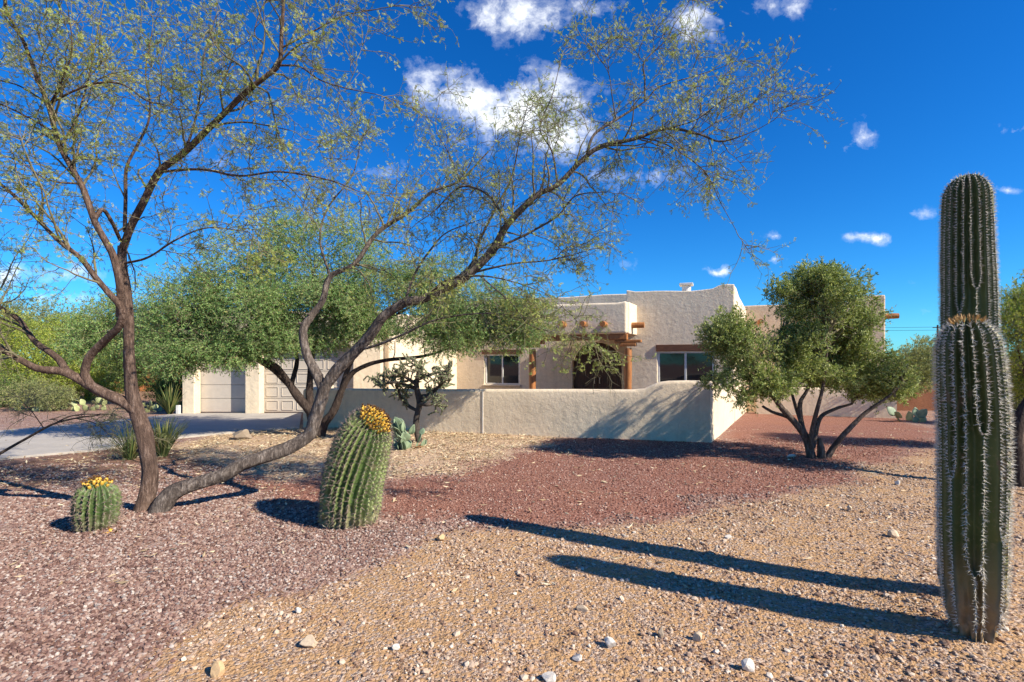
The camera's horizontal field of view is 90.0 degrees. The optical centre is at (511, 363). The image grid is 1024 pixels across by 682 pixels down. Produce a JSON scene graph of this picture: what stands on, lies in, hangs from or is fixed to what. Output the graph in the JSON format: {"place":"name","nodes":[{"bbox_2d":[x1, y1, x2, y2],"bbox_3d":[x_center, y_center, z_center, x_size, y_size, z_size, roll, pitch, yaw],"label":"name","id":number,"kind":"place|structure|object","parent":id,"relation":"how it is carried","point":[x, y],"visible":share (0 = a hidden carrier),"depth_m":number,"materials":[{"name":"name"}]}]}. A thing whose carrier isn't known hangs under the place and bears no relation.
{"place":"outdoors","nodes":[
{"label":"outdoors","id":0,"kind":"place"},
{"bbox_2d":[0,413,301,459],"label":"driveway","id":1,"kind":"structure","parent":0,"point":[48,441],"depth_m":12.01,"materials":[{"name":"concrete"}]},
{"bbox_2d":[0,368,1023,681],"bbox_3d":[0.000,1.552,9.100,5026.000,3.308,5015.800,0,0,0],"label":"ground","id":2,"kind":"structure","parent":0,"point":[746,426],"depth_m":3.88,"materials":[{"name":"beige gravel"}]},
{"bbox_2d":[0,359,38,407],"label":"desert shrub","id":3,"kind":"object","parent":2,"relation":"on","point":[8,383],"visible":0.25,"depth_m":18.76,"materials":[{"name":"green plant"}]},
{"bbox_2d":[0,373,79,411],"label":"desert shrub","id":4,"kind":"object","parent":2,"relation":"on","point":[59,400],"visible":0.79,"depth_m":17.35,"materials":[{"name":"green plant"}]},
{"bbox_2d":[0,300,84,401],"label":"desert tree","id":5,"kind":"object","parent":2,"relation":"on","point":[15,338],"visible":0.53,"depth_m":20.38,"materials":[{"name":"green plant"}]},
{"bbox_2d":[31,399,67,410],"bbox_3d":[-16.092,1.371,17.797,0.623,0.526,1.202,0,0,17],"label":"prickly pear","id":6,"kind":"object","parent":2,"relation":"on","point":[37,408],"visible":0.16,"depth_m":17.37,"materials":[{"name":"green plant"}]},
{"bbox_2d":[0,287,138,388],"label":"desert tree","id":7,"kind":"object","parent":2,"relation":"on","point":[47,311],"visible":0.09,"depth_m":26.60,"materials":[{"name":"green plant"}]},
{"bbox_2d":[68,396,106,410],"bbox_3d":[-14.426,1.345,17.456,1.085,0.592,0.361,0,0,-15],"label":"prickly pear","id":8,"kind":"object","parent":2,"relation":"on","point":[74,406],"visible":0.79,"depth_m":17.47,"materials":[{"name":"green plant"}]},
{"bbox_2d":[32,304,143,402],"bbox_3d":[-18.824,-0.351,22.959,5.573,4.802,4.058,0,0,40],"label":"desert tree","id":9,"kind":"object","parent":2,"relation":"on","point":[96,376],"visible":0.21,"depth_m":22.11,"materials":[{"name":"green plant"}]},
{"bbox_2d":[0,374,182,471],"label":"mesquite sapling","id":10,"kind":"object","parent":2,"relation":"on","point":[111,419],"visible":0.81,"depth_m":6.86,"materials":[{"name":"green plant"}]},
{"bbox_2d":[67,475,123,531],"bbox_3d":[-3.967,1.362,4.898,0.458,0.609,0.468,0,0,0],"label":"barrel cactus","id":11,"kind":"object","parent":2,"relation":"on","point":[96,502],"visible":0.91,"depth_m":4.80,"materials":[{"name":"green plant"}]},
{"bbox_2d":[101,526,120,532],"bbox_3d":[-3.729,1.565,4.810,0.142,0.083,0.173,0,0,0],"label":"fallen fruit","id":12,"kind":"object","parent":2,"relation":"on","point":[110,529],"visible":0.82,"depth_m":4.79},
{"bbox_2d":[93,422,161,459],"bbox_3d":[-6.311,1.262,8.511,1.029,0.665,0.961,0,0,29],"label":"yucca plant","id":13,"kind":"object","parent":2,"relation":"on","point":[130,449],"visible":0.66,"depth_m":8.47,"materials":[{"name":"green plant"}]},
{"bbox_2d":[91,294,182,404],"bbox_3d":[-13.936,-0.512,19.983,4.189,5.060,3.030,0,0,12],"label":"desert tree","id":14,"kind":"object","parent":2,"relation":"on","point":[145,380],"visible":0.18,"depth_m":19.47,"materials":[{"name":"green plant"}]},
{"bbox_2d":[114,357,182,390],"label":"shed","id":15,"kind":"structure","parent":2,"relation":"on","point":[141,388],"depth_m":30.00,"materials":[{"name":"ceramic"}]},
{"bbox_2d":[143,401,164,411],"bbox_3d":[-12.232,1.366,16.929,1.287,0.523,1.240,0,0,0],"label":"prickly pear","id":16,"kind":"object","parent":2,"relation":"on","point":[150,408],"visible":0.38,"depth_m":16.80,"materials":[{"name":"green plant"}]},
{"bbox_2d":[130,415,190,456],"bbox_3d":[-6.015,1.237,8.849,0.868,0.728,0.890,0,0,0],"label":"yucca plant","id":17,"kind":"object","parent":2,"relation":"on","point":[162,450],"visible":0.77,"depth_m":8.77,"materials":[{"name":"green plant"}]},
{"bbox_2d":[144,382,184,413],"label":"yucca plant","id":18,"kind":"object","parent":2,"relation":"on","point":[169,405],"visible":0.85,"depth_m":16.16,"materials":[{"name":"green plant"}]},
{"bbox_2d":[210,660,224,677],"bbox_3d":[-1.528,1.587,2.658,0.070,0.087,0.081,0,0,0],"label":"stone","id":19,"kind":"object","parent":2,"relation":"on","point":[217,668],"visible":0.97,"depth_m":2.64,"materials":[{"name":"beige stone"}]},
{"bbox_2d":[0,0,459,512],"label":"mesquite tree","id":20,"kind":"object","parent":2,"relation":"on","point":[130,402],"visible":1,"depth_m":4.91,"materials":[{"name":"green plant"}]},
{"bbox_2d":[232,429,251,439],"bbox_3d":[-5.766,1.520,10.915,0.331,0.271,0.363,0,0,43],"label":"boulder","id":21,"kind":"object","parent":2,"relation":"on","point":[242,434],"visible":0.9,"depth_m":10.81,"materials":[{"name":"beige stone"}]},
{"bbox_2d":[295,607,301,612],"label":"stone","id":22,"kind":"object","parent":2,"relation":"on","point":[298,610],"visible":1,"depth_m":3.28,"materials":[{"name":"white stone"}]},
{"bbox_2d":[44,197,560,437],"bbox_3d":[-4.078,-1.031,11.136,10.238,5.419,3.450,0,0,0],"label":"mesquite tree","id":23,"kind":"object","parent":2,"relation":"on","point":[270,332],"visible":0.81,"depth_m":10.64,"materials":[{"name":"green plant"}]},
{"bbox_2d":[299,634,316,647],"bbox_3d":[-1.158,1.584,2.916,0.096,0.073,0.067,0,0,23],"label":"stone","id":24,"kind":"object","parent":2,"relation":"on","point":[308,641],"visible":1,"depth_m":2.90,"materials":[{"name":"beige stone"}]},
{"bbox_2d":[314,403,394,529],"bbox_3d":[-1.560,1.040,5.120,0.793,1.308,0.707,0,0,0],"label":"barrel cactus","id":25,"kind":"object","parent":2,"relation":"on","point":[353,476],"visible":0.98,"depth_m":4.92,"materials":[{"name":"green plant"}]},
{"bbox_2d":[391,643,399,649],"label":"stone","id":26,"kind":"object","parent":2,"relation":"on","point":[396,646],"visible":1,"depth_m":2.86,"materials":[{"name":"white stone"}]},
{"bbox_2d":[363,353,454,442],"bbox_3d":[-2.099,0.712,10.472,1.951,1.898,1.161,0,0,0],"label":"cholla cactus","id":27,"kind":"object","parent":2,"relation":"on","point":[399,373],"visible":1,"depth_m":10.37,"materials":[{"name":"green plant"}]},
{"bbox_2d":[391,417,426,449],"bbox_3d":[-2.039,1.307,9.764,0.778,0.645,1.071,0,0,0],"label":"prickly pear","id":28,"kind":"object","parent":2,"relation":"on","point":[401,435],"visible":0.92,"depth_m":9.54,"materials":[{"name":"green plant"}]},
{"bbox_2d":[436,534,444,540],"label":"stone","id":29,"kind":"object","parent":2,"relation":"on","point":[440,537],"visible":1,"depth_m":4.62,"materials":[{"name":"beige stone"}]},
{"bbox_2d":[0,461,883,681],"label":"gravel","id":30,"kind":"structure","parent":2,"relation":"on","point":[51,512],"depth_m":4.18,"materials":[{"name":"brown gravel"}]},
{"bbox_2d":[148,0,845,513],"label":"mesquite tree","id":31,"kind":"object","parent":2,"relation":"on","point":[166,498],"visible":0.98,"depth_m":5.51,"materials":[{"name":"plant"}]},
{"bbox_2d":[2,343,1018,370],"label":"scrub","id":32,"kind":"object","parent":2,"relation":"on","point":[885,359],"depth_m":56.10,"materials":[{"name":"green plant"}]},
{"bbox_2d":[0,427,1023,591],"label":"straw litter","id":33,"kind":"object","parent":2,"relation":"on","point":[281,434],"visible":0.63,"depth_m":8.58,"materials":[{"name":"plant"}]},
{"bbox_2d":[303,380,733,442],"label":"garden wall","id":34,"kind":"structure","parent":2,"relation":"on","point":[683,410],"depth_m":11.23,"materials":[{"name":"paint"}]},
{"bbox_2d":[176,282,899,420],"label":"house","id":35,"kind":"structure","parent":2,"relation":"on","point":[649,325],"depth_m":16.26,"materials":[{"name":"paint"}]},
{"bbox_2d":[201,364,244,412],"bbox_3d":[-9.252,0.400,16.620,1.795,2.600,0.110,0,0,0],"label":"garage door","id":36,"kind":"structure","parent":35,"relation":"in","point":[219,394],"depth_m":16.57,"materials":[{"name":"paint"}]},
{"bbox_2d":[264,344,352,412],"bbox_3d":[-6.518,0.400,16.611,3.162,2.600,0.128,0,0,0],"label":"garage door","id":37,"kind":"structure","parent":35,"relation":"in","point":[277,397],"depth_m":16.57,"materials":[{"name":"paint"}]},
{"bbox_2d":[483,354,520,386],"bbox_3d":[-0.369,0.238,19.084,1.529,1.191,0.185,0,0,22],"label":"window","id":38,"kind":"structure","parent":35,"relation":"in","point":[503,371],"depth_m":19.13,"materials":[{"name":"glass"}]},
{"bbox_2d":[574,343,621,388],"bbox_3d":[2.978,0.399,17.839,1.683,2.242,0.153,0,0,22],"label":"door","id":39,"kind":"structure","parent":35,"relation":"in","point":[581,381],"depth_m":17.87,"materials":[{"name":"brown wood"}]},
{"bbox_2d":[658,351,713,381],"bbox_3d":[4.930,0.302,14.541,1.523,1.320,0.070,0,0,22],"label":"window","id":40,"kind":"structure","parent":35,"relation":"in","point":[672,365],"depth_m":14.59,"materials":[{"name":"glass"}]},
{"bbox_2d":[542,671,555,681],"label":"stone","id":41,"kind":"object","parent":2,"relation":"on","point":[549,676],"visible":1,"depth_m":2.57,"materials":[{"name":"white stone"}]},
{"bbox_2d":[203,438,936,537],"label":"red gravel","id":42,"kind":"structure","parent":2,"relation":"on","point":[671,461],"depth_m":7.28,"materials":[{"name":"red gravel"}]},
{"bbox_2d":[787,454,795,457],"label":"boulder","id":43,"kind":"object","parent":42,"relation":"on","point":[791,455],"visible":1,"depth_m":8.43,"materials":[{"name":"stone"}]},
{"bbox_2d":[572,654,581,660],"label":"stone","id":44,"kind":"object","parent":2,"relation":"on","point":[577,657],"visible":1,"depth_m":2.75,"materials":[{"name":"white stone"}]},
{"bbox_2d":[576,605,588,611],"bbox_3d":[0.459,1.591,3.330,0.083,0.046,0.043,0,0,18],"label":"stone","id":45,"kind":"object","parent":2,"relation":"on","point":[583,608],"visible":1,"depth_m":3.31,"materials":[{"name":"beige stone"}]},
{"bbox_2d":[604,636,615,647],"bbox_3d":[0.554,1.578,2.892,0.061,0.058,0.056,0,0,0],"label":"stone","id":46,"kind":"object","parent":2,"relation":"on","point":[610,642],"visible":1,"depth_m":2.88,"materials":[{"name":"white stone"}]},
{"bbox_2d":[658,626,663,637],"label":"stone","id":47,"kind":"object","parent":2,"relation":"on","point":[660,632],"visible":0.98,"depth_m":3.00,"materials":[{"name":"beige stone"}]},
{"bbox_2d":[692,631,701,640],"bbox_3d":[1.076,1.582,2.970,0.048,0.055,0.038,0,0,34],"label":"stone","id":48,"kind":"object","parent":2,"relation":"on","point":[697,635],"visible":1,"depth_m":2.96,"materials":[{"name":"beige stone"}]},
{"bbox_2d":[741,658,754,671],"bbox_3d":[1.231,1.572,2.678,0.067,0.073,0.055,0,0,0],"label":"stone","id":49,"kind":"object","parent":2,"relation":"on","point":[747,664],"visible":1,"depth_m":2.66,"materials":[{"name":"white stone"}]},
{"bbox_2d":[691,253,928,458],"bbox_3d":[4.853,-0.057,8.453,3.916,3.529,2.193,0,0,-21],"label":"olive tree","id":50,"kind":"object","parent":2,"relation":"on","point":[826,344],"visible":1,"depth_m":8.21,"materials":[{"name":"green plant"}]},
{"bbox_2d":[756,387,896,417],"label":"patio wall","id":51,"kind":"structure","parent":2,"relation":"on","point":[832,400],"depth_m":15.64,"materials":[{"name":"paint"}]},
{"bbox_2d":[887,529,898,537],"bbox_3d":[3.520,1.566,4.724,0.094,0.074,0.068,0,0,0],"label":"stone","id":52,"kind":"object","parent":2,"relation":"on","point":[893,533],"visible":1,"depth_m":4.71,"materials":[{"name":"beige stone"}]},
{"bbox_2d":[887,407,927,421],"bbox_3d":[10.913,1.405,14.079,0.837,0.449,0.650,0,0,-21],"label":"prickly pear","id":53,"kind":"object","parent":2,"relation":"on","point":[920,415],"visible":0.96,"depth_m":13.99,"materials":[{"name":"green plant"}]},
{"bbox_2d":[885,325,939,335],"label":"power line","id":54,"kind":"object","parent":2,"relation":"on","point":[937,327],"visible":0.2,"depth_m":77.92,"materials":[{"name":"metal"}]},
{"bbox_2d":[888,331,937,399],"bbox_3d":[12.233,0.069,15.534,3.031,2.173,2.106,0,0,-11],"label":"desert shrub","id":55,"kind":"object","parent":2,"relation":"on","point":[922,358],"visible":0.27,"depth_m":15.26,"materials":[{"name":"green plant"}]},
{"bbox_2d":[897,384,936,410],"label":"boundary wall","id":56,"kind":"structure","parent":2,"relation":"on","point":[925,401],"depth_m":17.50,"materials":[{"name":"orange paint"}]},
{"bbox_2d":[932,171,1003,590],"bbox_3d":[3.037,0.219,3.420,0.368,3.006,0.343,0,0,0],"label":"saguaro cactus","id":57,"kind":"object","parent":2,"relation":"on","point":[968,280],"visible":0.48,"depth_m":3.34,"materials":[{"name":"green plant"}]},
{"bbox_2d":[929,313,1017,643],"bbox_3d":[2.653,0.711,2.952,0.387,2.021,0.384,0,0,0],"label":"saguaro cactus","id":58,"kind":"object","parent":2,"relation":"on","point":[972,405],"visible":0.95,"depth_m":2.87,"materials":[{"name":"green plant"}]},
{"bbox_2d":[998,273,1023,404],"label":"desert tree","id":59,"kind":"object","parent":2,"relation":"on","point":[1011,333],"visible":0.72,"depth_m":9.21,"materials":[{"name":"green plant"}]},
{"bbox_2d":[1007,268,1023,486],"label":"palo verde tree","id":60,"kind":"object","parent":2,"relation":"on","point":[1018,417],"visible":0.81,"depth_m":6.64,"materials":[{"name":"green plant"}]},
{"bbox_2d":[1008,361,1022,416],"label":"desert shrub","id":61,"kind":"object","parent":2,"relation":"on","point":[1015,405],"visible":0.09,"depth_m":12.78,"materials":[{"name":"green plant"}]},
{"bbox_2d":[0,0,1023,357],"label":"sky","id":62,"kind":"structure","parent":0,"point":[929,93],"materials":[{"name":"blue"}]}
]}

